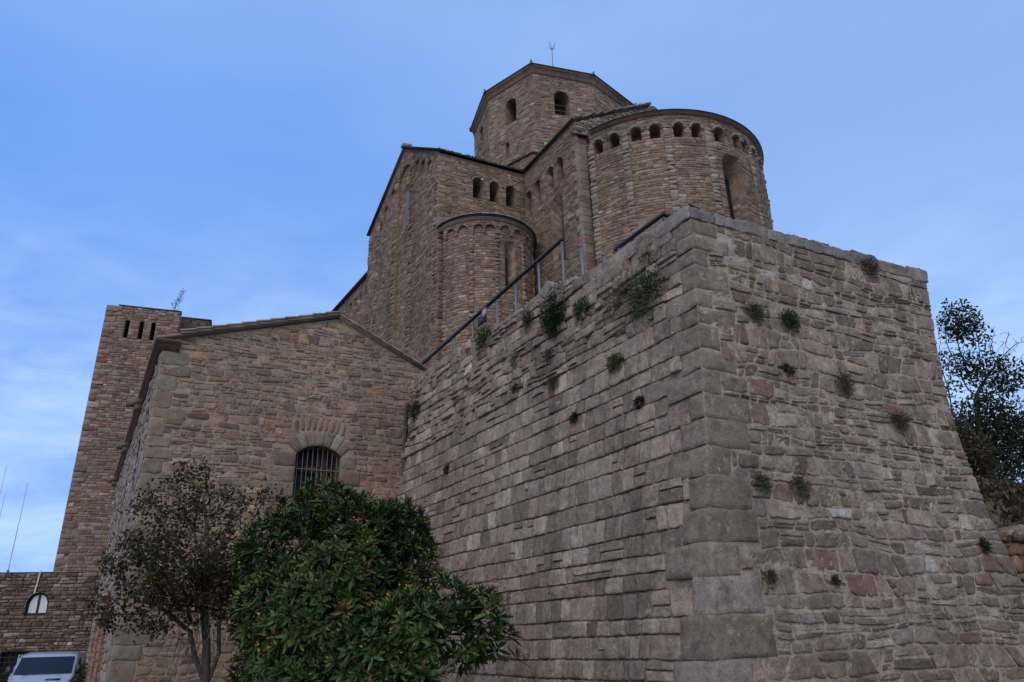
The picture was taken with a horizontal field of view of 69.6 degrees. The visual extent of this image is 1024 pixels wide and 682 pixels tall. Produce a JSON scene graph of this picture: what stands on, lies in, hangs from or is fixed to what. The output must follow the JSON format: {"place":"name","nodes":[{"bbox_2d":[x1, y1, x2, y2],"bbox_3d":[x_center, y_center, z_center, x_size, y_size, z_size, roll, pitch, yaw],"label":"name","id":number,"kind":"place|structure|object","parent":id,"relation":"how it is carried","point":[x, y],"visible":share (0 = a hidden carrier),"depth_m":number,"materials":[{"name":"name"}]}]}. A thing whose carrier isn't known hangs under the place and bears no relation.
{"place":"outdoors","nodes":[
{"label":"outdoors","id":0,"kind":"place"},
{"bbox_2d":[0,0,1023,603],"label":"sky","id":1,"kind":"structure","parent":0,"point":[241,156],"materials":[{"name":"blue"}]},
{"bbox_2d":[332,42,772,368],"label":"stone church","id":2,"kind":"structure","parent":0,"point":[595,166],"depth_m":40.77,"materials":[{"name":"stone"}]},
{"bbox_2d":[402,184,409,230],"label":"window","id":3,"kind":"structure","parent":2,"relation":"in","point":[406,195],"depth_m":47.26,"materials":[{"name":"stone"}]},
{"bbox_2d":[480,126,482,149],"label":"window","id":4,"kind":"structure","parent":2,"relation":"in","point":[481,133],"depth_m":55.12,"materials":[{"name":"stone"}]},
{"bbox_2d":[506,143,509,158],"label":"window","id":5,"kind":"structure","parent":2,"relation":"in","point":[507,145],"depth_m":50.62,"materials":[{"name":"stone"}]},
{"bbox_2d":[505,242,514,291],"bbox_3d":[-0.234,-3.886,39.310,0.612,3.010,0.475,13,-26,-31],"label":"window","id":6,"kind":"structure","parent":2,"relation":"in","point":[509,248],"depth_m":39.57,"materials":[{"name":"stone"}]},
{"bbox_2d":[506,98,515,125],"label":"window","id":7,"kind":"structure","parent":2,"relation":"in","point":[511,104],"depth_m":52.04,"materials":[{"name":"stone"}]},
{"bbox_2d":[551,194,565,267],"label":"window","id":8,"kind":"structure","parent":2,"relation":"in","point":[557,205],"depth_m":41.48,"materials":[{"name":"stone"}]},
{"bbox_2d":[554,91,569,116],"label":"window","id":9,"kind":"structure","parent":2,"relation":"in","point":[561,98],"depth_m":51.44,"materials":[{"name":"stone"}]},
{"bbox_2d":[722,155,750,222],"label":"window","id":10,"kind":"structure","parent":2,"relation":"in","point":[734,182],"depth_m":38.62,"materials":[{"name":"stone"}]},
{"bbox_2d":[973,473,1023,583],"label":"hillside","id":11,"kind":"structure","parent":0,"point":[995,517],"depth_m":12.97,"materials":[{"name":"green plant"}]},
{"bbox_2d":[934,298,1023,483],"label":"hill tree","id":12,"kind":"object","parent":11,"relation":"on","point":[1012,436],"visible":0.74,"depth_m":18.97,"materials":[{"name":"green plant"}]},
{"bbox_2d":[951,409,1023,483],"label":"bramble bush","id":13,"kind":"object","parent":11,"relation":"on","point":[980,464],"visible":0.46,"depth_m":14.85,"materials":[{"name":"green plant"}]},
{"bbox_2d":[1001,397,1023,479],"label":"hill tree","id":14,"kind":"object","parent":11,"relation":"on","point":[1021,405],"visible":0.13,"depth_m":21.68,"materials":[{"name":"green plant"}]},
{"label":"ground","id":15,"kind":"structure","parent":0,"visible":0},
{"bbox_2d":[4,651,86,681],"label":"parked van","id":16,"kind":"object","parent":15,"relation":"on","point":[62,666],"visible":0.94,"depth_m":24.56,"materials":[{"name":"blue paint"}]},
{"bbox_2d":[0,570,100,681],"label":"yard wall","id":17,"kind":"structure","parent":15,"relation":"on","point":[49,616],"depth_m":28.46,"materials":[{"name":"stone"}]},
{"bbox_2d":[0,650,28,681],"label":"window","id":18,"kind":"structure","parent":17,"relation":"in","point":[7,658],"depth_m":27.82,"materials":[{"name":"metal"}]},
{"bbox_2d":[6,483,27,571],"bbox_3d":[-20.624,8.089,30.601,0.092,4.450,0.092,7,-24,-21],"label":"whip antenna","id":19,"kind":"object","parent":17,"relation":"on","point":[8,570],"visible":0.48,"depth_m":30.60,"materials":[{"name":"white paint"}]},
{"bbox_2d":[23,592,48,615],"bbox_3d":[-18.425,10.219,28.614,0.840,0.860,0.150,2,-23,-9],"label":"window","id":20,"kind":"structure","parent":17,"relation":"in","point":[37,604],"depth_m":28.64,"materials":[{"name":"glass"}]},
{"bbox_2d":[74,663,87,681],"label":"shrub","id":21,"kind":"object","parent":15,"relation":"on","point":[82,676],"visible":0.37,"depth_m":22.37,"materials":[{"name":"green plant"}]},
{"bbox_2d":[53,304,211,571],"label":"castle tower","id":22,"kind":"structure","parent":15,"relation":"on","point":[129,333],"depth_m":49.32,"materials":[{"name":"stone"}]},
{"bbox_2d":[171,288,185,310],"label":"antenna","id":23,"kind":"object","parent":22,"relation":"on","point":[178,298],"visible":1,"depth_m":53.97,"materials":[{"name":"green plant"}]},
{"bbox_2d":[72,454,294,681],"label":"plum tree","id":24,"kind":"object","parent":15,"relation":"on","point":[207,575],"visible":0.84,"depth_m":10.45,"materials":[{"name":"green plant"}]},
{"bbox_2d":[83,311,427,681],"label":"gabled house","id":25,"kind":"structure","parent":15,"relation":"on","point":[286,401],"depth_m":16.12,"materials":[{"name":"stone"}]},
{"bbox_2d":[85,615,98,681],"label":"brick doorway","id":26,"kind":"structure","parent":25,"relation":"in","point":[97,617],"depth_m":22.22,"materials":[{"name":"brick"}]},
{"bbox_2d":[89,601,104,681],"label":"brick doorway","id":27,"kind":"structure","parent":25,"relation":"in","point":[97,639],"depth_m":19.72,"materials":[{"name":"brick"}]},
{"bbox_2d":[93,590,111,681],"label":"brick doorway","id":28,"kind":"structure","parent":25,"relation":"in","point":[100,654],"depth_m":17.13,"materials":[{"name":"brick"}]},
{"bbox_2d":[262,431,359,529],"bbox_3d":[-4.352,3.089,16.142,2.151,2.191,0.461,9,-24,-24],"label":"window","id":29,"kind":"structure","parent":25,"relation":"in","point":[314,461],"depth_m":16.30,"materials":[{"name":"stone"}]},
{"bbox_2d":[223,474,445,681],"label":"loquat tree","id":30,"kind":"object","parent":15,"relation":"on","point":[285,640],"visible":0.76,"depth_m":9.21,"materials":[{"name":"green plant"}]},
{"bbox_2d":[320,568,528,681],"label":"loquat tree","id":31,"kind":"object","parent":15,"relation":"on","point":[390,654],"visible":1,"depth_m":8.01,"materials":[{"name":"green plant"}]},
{"bbox_2d":[390,203,1023,681],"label":"stone bastion","id":32,"kind":"object","parent":15,"relation":"on","point":[612,533],"visible":0.9,"depth_m":9.79,"materials":[{"name":"stone"}]},
{"bbox_2d":[407,397,422,420],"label":"wall plant","id":33,"kind":"object","parent":32,"relation":"attached to","point":[413,415],"depth_m":16.99,"materials":[{"name":"green plant"}]},
{"bbox_2d":[442,463,449,473],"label":"wall plant","id":34,"kind":"object","parent":32,"relation":"attached to","point":[446,467],"depth_m":14.67,"materials":[{"name":"green plant"}]},
{"bbox_2d":[472,325,491,349],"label":"wall plant","id":35,"kind":"object","parent":32,"relation":"attached to","point":[481,339],"depth_m":14.70,"materials":[{"name":"green plant"}]},
{"bbox_2d":[421,237,564,364],"bbox_3d":[-0.822,0.035,16.151,0.060,1.680,6.990,11,-25,-28],"label":"railing","id":36,"kind":"object","parent":32,"relation":"on","point":[508,287],"visible":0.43,"depth_m":15.15,"materials":[{"name":"metal"}]},
{"bbox_2d":[478,306,486,326],"bbox_3d":[-0.636,-0.550,16.026,0.060,0.340,0.470,11,-25,-28],"label":"warning sign","id":37,"kind":"object","parent":36,"relation":"attached to","point":[482,318],"visible":1,"depth_m":15.98,"materials":[{"name":"blue"}]},
{"bbox_2d":[508,347,522,368],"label":"wall plant","id":38,"kind":"object","parent":32,"relation":"attached to","point":[511,363],"depth_m":13.31,"materials":[{"name":"green plant"}]},
{"bbox_2d":[511,381,520,392],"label":"wall plant","id":39,"kind":"object","parent":32,"relation":"attached to","point":[514,387],"depth_m":12.99,"materials":[{"name":"green plant"}]},
{"bbox_2d":[521,310,535,328],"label":"wall plant","id":40,"kind":"object","parent":32,"relation":"attached to","point":[525,318],"depth_m":13.24,"materials":[{"name":"green plant"}]},
{"bbox_2d":[542,347,555,366],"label":"wall plant","id":41,"kind":"object","parent":32,"relation":"attached to","point":[547,354],"depth_m":12.26,"materials":[{"name":"green plant"}]},
{"bbox_2d":[545,371,560,390],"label":"wall plant","id":42,"kind":"object","parent":32,"relation":"attached to","point":[550,382],"depth_m":11.91,"materials":[{"name":"green plant"}]},
{"bbox_2d":[536,281,570,341],"bbox_3d":[0.663,-0.488,12.400,0.451,1.086,0.814,10,-25,-26],"label":"wall plant","id":43,"kind":"object","parent":32,"relation":"attached to","point":[549,323],"depth_m":12.34,"materials":[{"name":"green plant"}]},
{"bbox_2d":[568,410,580,424],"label":"wall plant","id":44,"kind":"object","parent":32,"relation":"attached to","point":[574,415],"depth_m":11.08,"materials":[{"name":"green plant"}]},
{"bbox_2d":[578,244,584,275],"bbox_3d":[1.237,-1.126,12.848,0.060,1.233,0.060,11,-25,-28],"label":"steel post","id":45,"kind":"object","parent":32,"relation":"attached to","point":[581,252],"visible":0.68,"depth_m":12.96,"materials":[{"name":"grey metal"}]},
{"bbox_2d":[572,295,591,320],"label":"wall plant","id":46,"kind":"object","parent":32,"relation":"attached to","point":[578,309],"depth_m":11.68,"materials":[{"name":"green plant"}]},
{"bbox_2d":[601,253,606,261],"bbox_3d":[1.557,-1.113,12.265,0.060,0.753,0.060,11,-25,-28],"label":"steel post","id":47,"kind":"object","parent":32,"relation":"attached to","point":[604,257],"visible":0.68,"depth_m":12.36,"materials":[{"name":"grey metal"}]},
{"bbox_2d":[604,353,623,374],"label":"wall plant","id":48,"kind":"object","parent":32,"relation":"attached to","point":[612,363],"depth_m":10.52,"materials":[{"name":"green plant"}]},
{"bbox_2d":[598,268,639,322],"bbox_3d":[1.533,-0.659,10.736,0.458,0.938,0.881,12,-26,-30],"label":"wall plant","id":49,"kind":"object","parent":32,"relation":"attached to","point":[619,295],"depth_m":10.77,"materials":[{"name":"green plant"}]},
{"bbox_2d":[632,394,644,408],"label":"wall plant","id":50,"kind":"object","parent":32,"relation":"attached to","point":[638,398],"depth_m":9.83,"materials":[{"name":"green plant"}]},
{"bbox_2d":[614,212,671,251],"bbox_3d":[2.217,-1.379,11.651,0.499,0.750,1.244,11,-25,-28],"label":"railing","id":51,"kind":"object","parent":32,"relation":"on","point":[618,248],"visible":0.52,"depth_m":11.56,"materials":[{"name":"metal"}]},
{"bbox_2d":[637,250,651,268],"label":"wall plant","id":52,"kind":"object","parent":32,"relation":"attached to","point":[648,253],"depth_m":10.57,"materials":[{"name":"green plant"}]},
{"bbox_2d":[624,265,669,319],"bbox_3d":[1.804,-0.664,10.210,0.450,0.826,0.817,11,-26,-29],"label":"wall plant","id":53,"kind":"object","parent":32,"relation":"attached to","point":[647,285],"depth_m":10.20,"materials":[{"name":"green plant"}]},
{"bbox_2d":[745,300,765,322],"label":"wall plant","id":54,"kind":"object","parent":32,"relation":"attached to","point":[755,309],"depth_m":9.77,"materials":[{"name":"green plant"}]},
{"bbox_2d":[752,471,770,495],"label":"wall plant","id":55,"kind":"object","parent":32,"relation":"attached to","point":[767,487],"depth_m":8.68,"materials":[{"name":"green plant"}]},
{"bbox_2d":[761,565,781,589],"bbox_3d":[2.888,2.646,8.226,0.208,0.297,0.287,-21,-29,39],"label":"wall plant","id":56,"kind":"object","parent":32,"relation":"attached to","point":[771,575],"depth_m":8.21,"materials":[{"name":"green plant"}]},
{"bbox_2d":[780,363,795,378],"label":"wall plant","id":57,"kind":"object","parent":32,"relation":"attached to","point":[785,368],"depth_m":9.62,"materials":[{"name":"green plant"}]},
{"bbox_2d":[778,308,801,335],"bbox_3d":[3.798,-0.280,10.013,0.434,0.424,0.234,10,-25,-25],"label":"wall plant","id":58,"kind":"object","parent":32,"relation":"attached to","point":[789,316],"depth_m":10.00,"materials":[{"name":"green plant"}]},
{"bbox_2d":[788,474,812,503],"bbox_3d":[3.485,1.770,8.894,0.387,0.395,0.245,7,-24,-19],"label":"wall plant","id":59,"kind":"object","parent":32,"relation":"attached to","point":[802,486],"depth_m":8.91,"materials":[{"name":"green plant"}]},
{"bbox_2d":[831,574,843,588],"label":"wall plant","id":60,"kind":"object","parent":32,"relation":"attached to","point":[836,577],"depth_m":8.66,"materials":[{"name":"green plant"}]},
{"bbox_2d":[833,368,857,398],"bbox_3d":[4.537,0.556,10.011,0.455,0.502,0.267,13,-26,-31],"label":"wall plant","id":61,"kind":"object","parent":32,"relation":"attached to","point":[847,376],"depth_m":10.01,"materials":[{"name":"green plant"}]},
{"bbox_2d":[859,257,880,279],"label":"wall plant","id":62,"kind":"object","parent":32,"relation":"attached to","point":[875,267],"depth_m":11.35,"materials":[{"name":"green plant"}]},
{"bbox_2d":[889,406,911,432],"bbox_3d":[5.428,1.089,10.262,0.428,0.437,0.249,7,-24,-19],"label":"wall plant","id":63,"kind":"object","parent":32,"relation":"attached to","point":[901,421],"depth_m":10.24,"materials":[{"name":"green plant"}]},
{"bbox_2d":[978,536,993,554],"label":"wall plant","id":64,"kind":"object","parent":32,"relation":"attached to","point":[985,544],"depth_m":10.08,"materials":[{"name":"green plant"}]},
{"bbox_2d":[995,524,1023,579],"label":"rubble wall","id":65,"kind":"structure","parent":15,"relation":"on","point":[1011,538],"depth_m":11.44,"materials":[{"name":"stone"}]}
]}

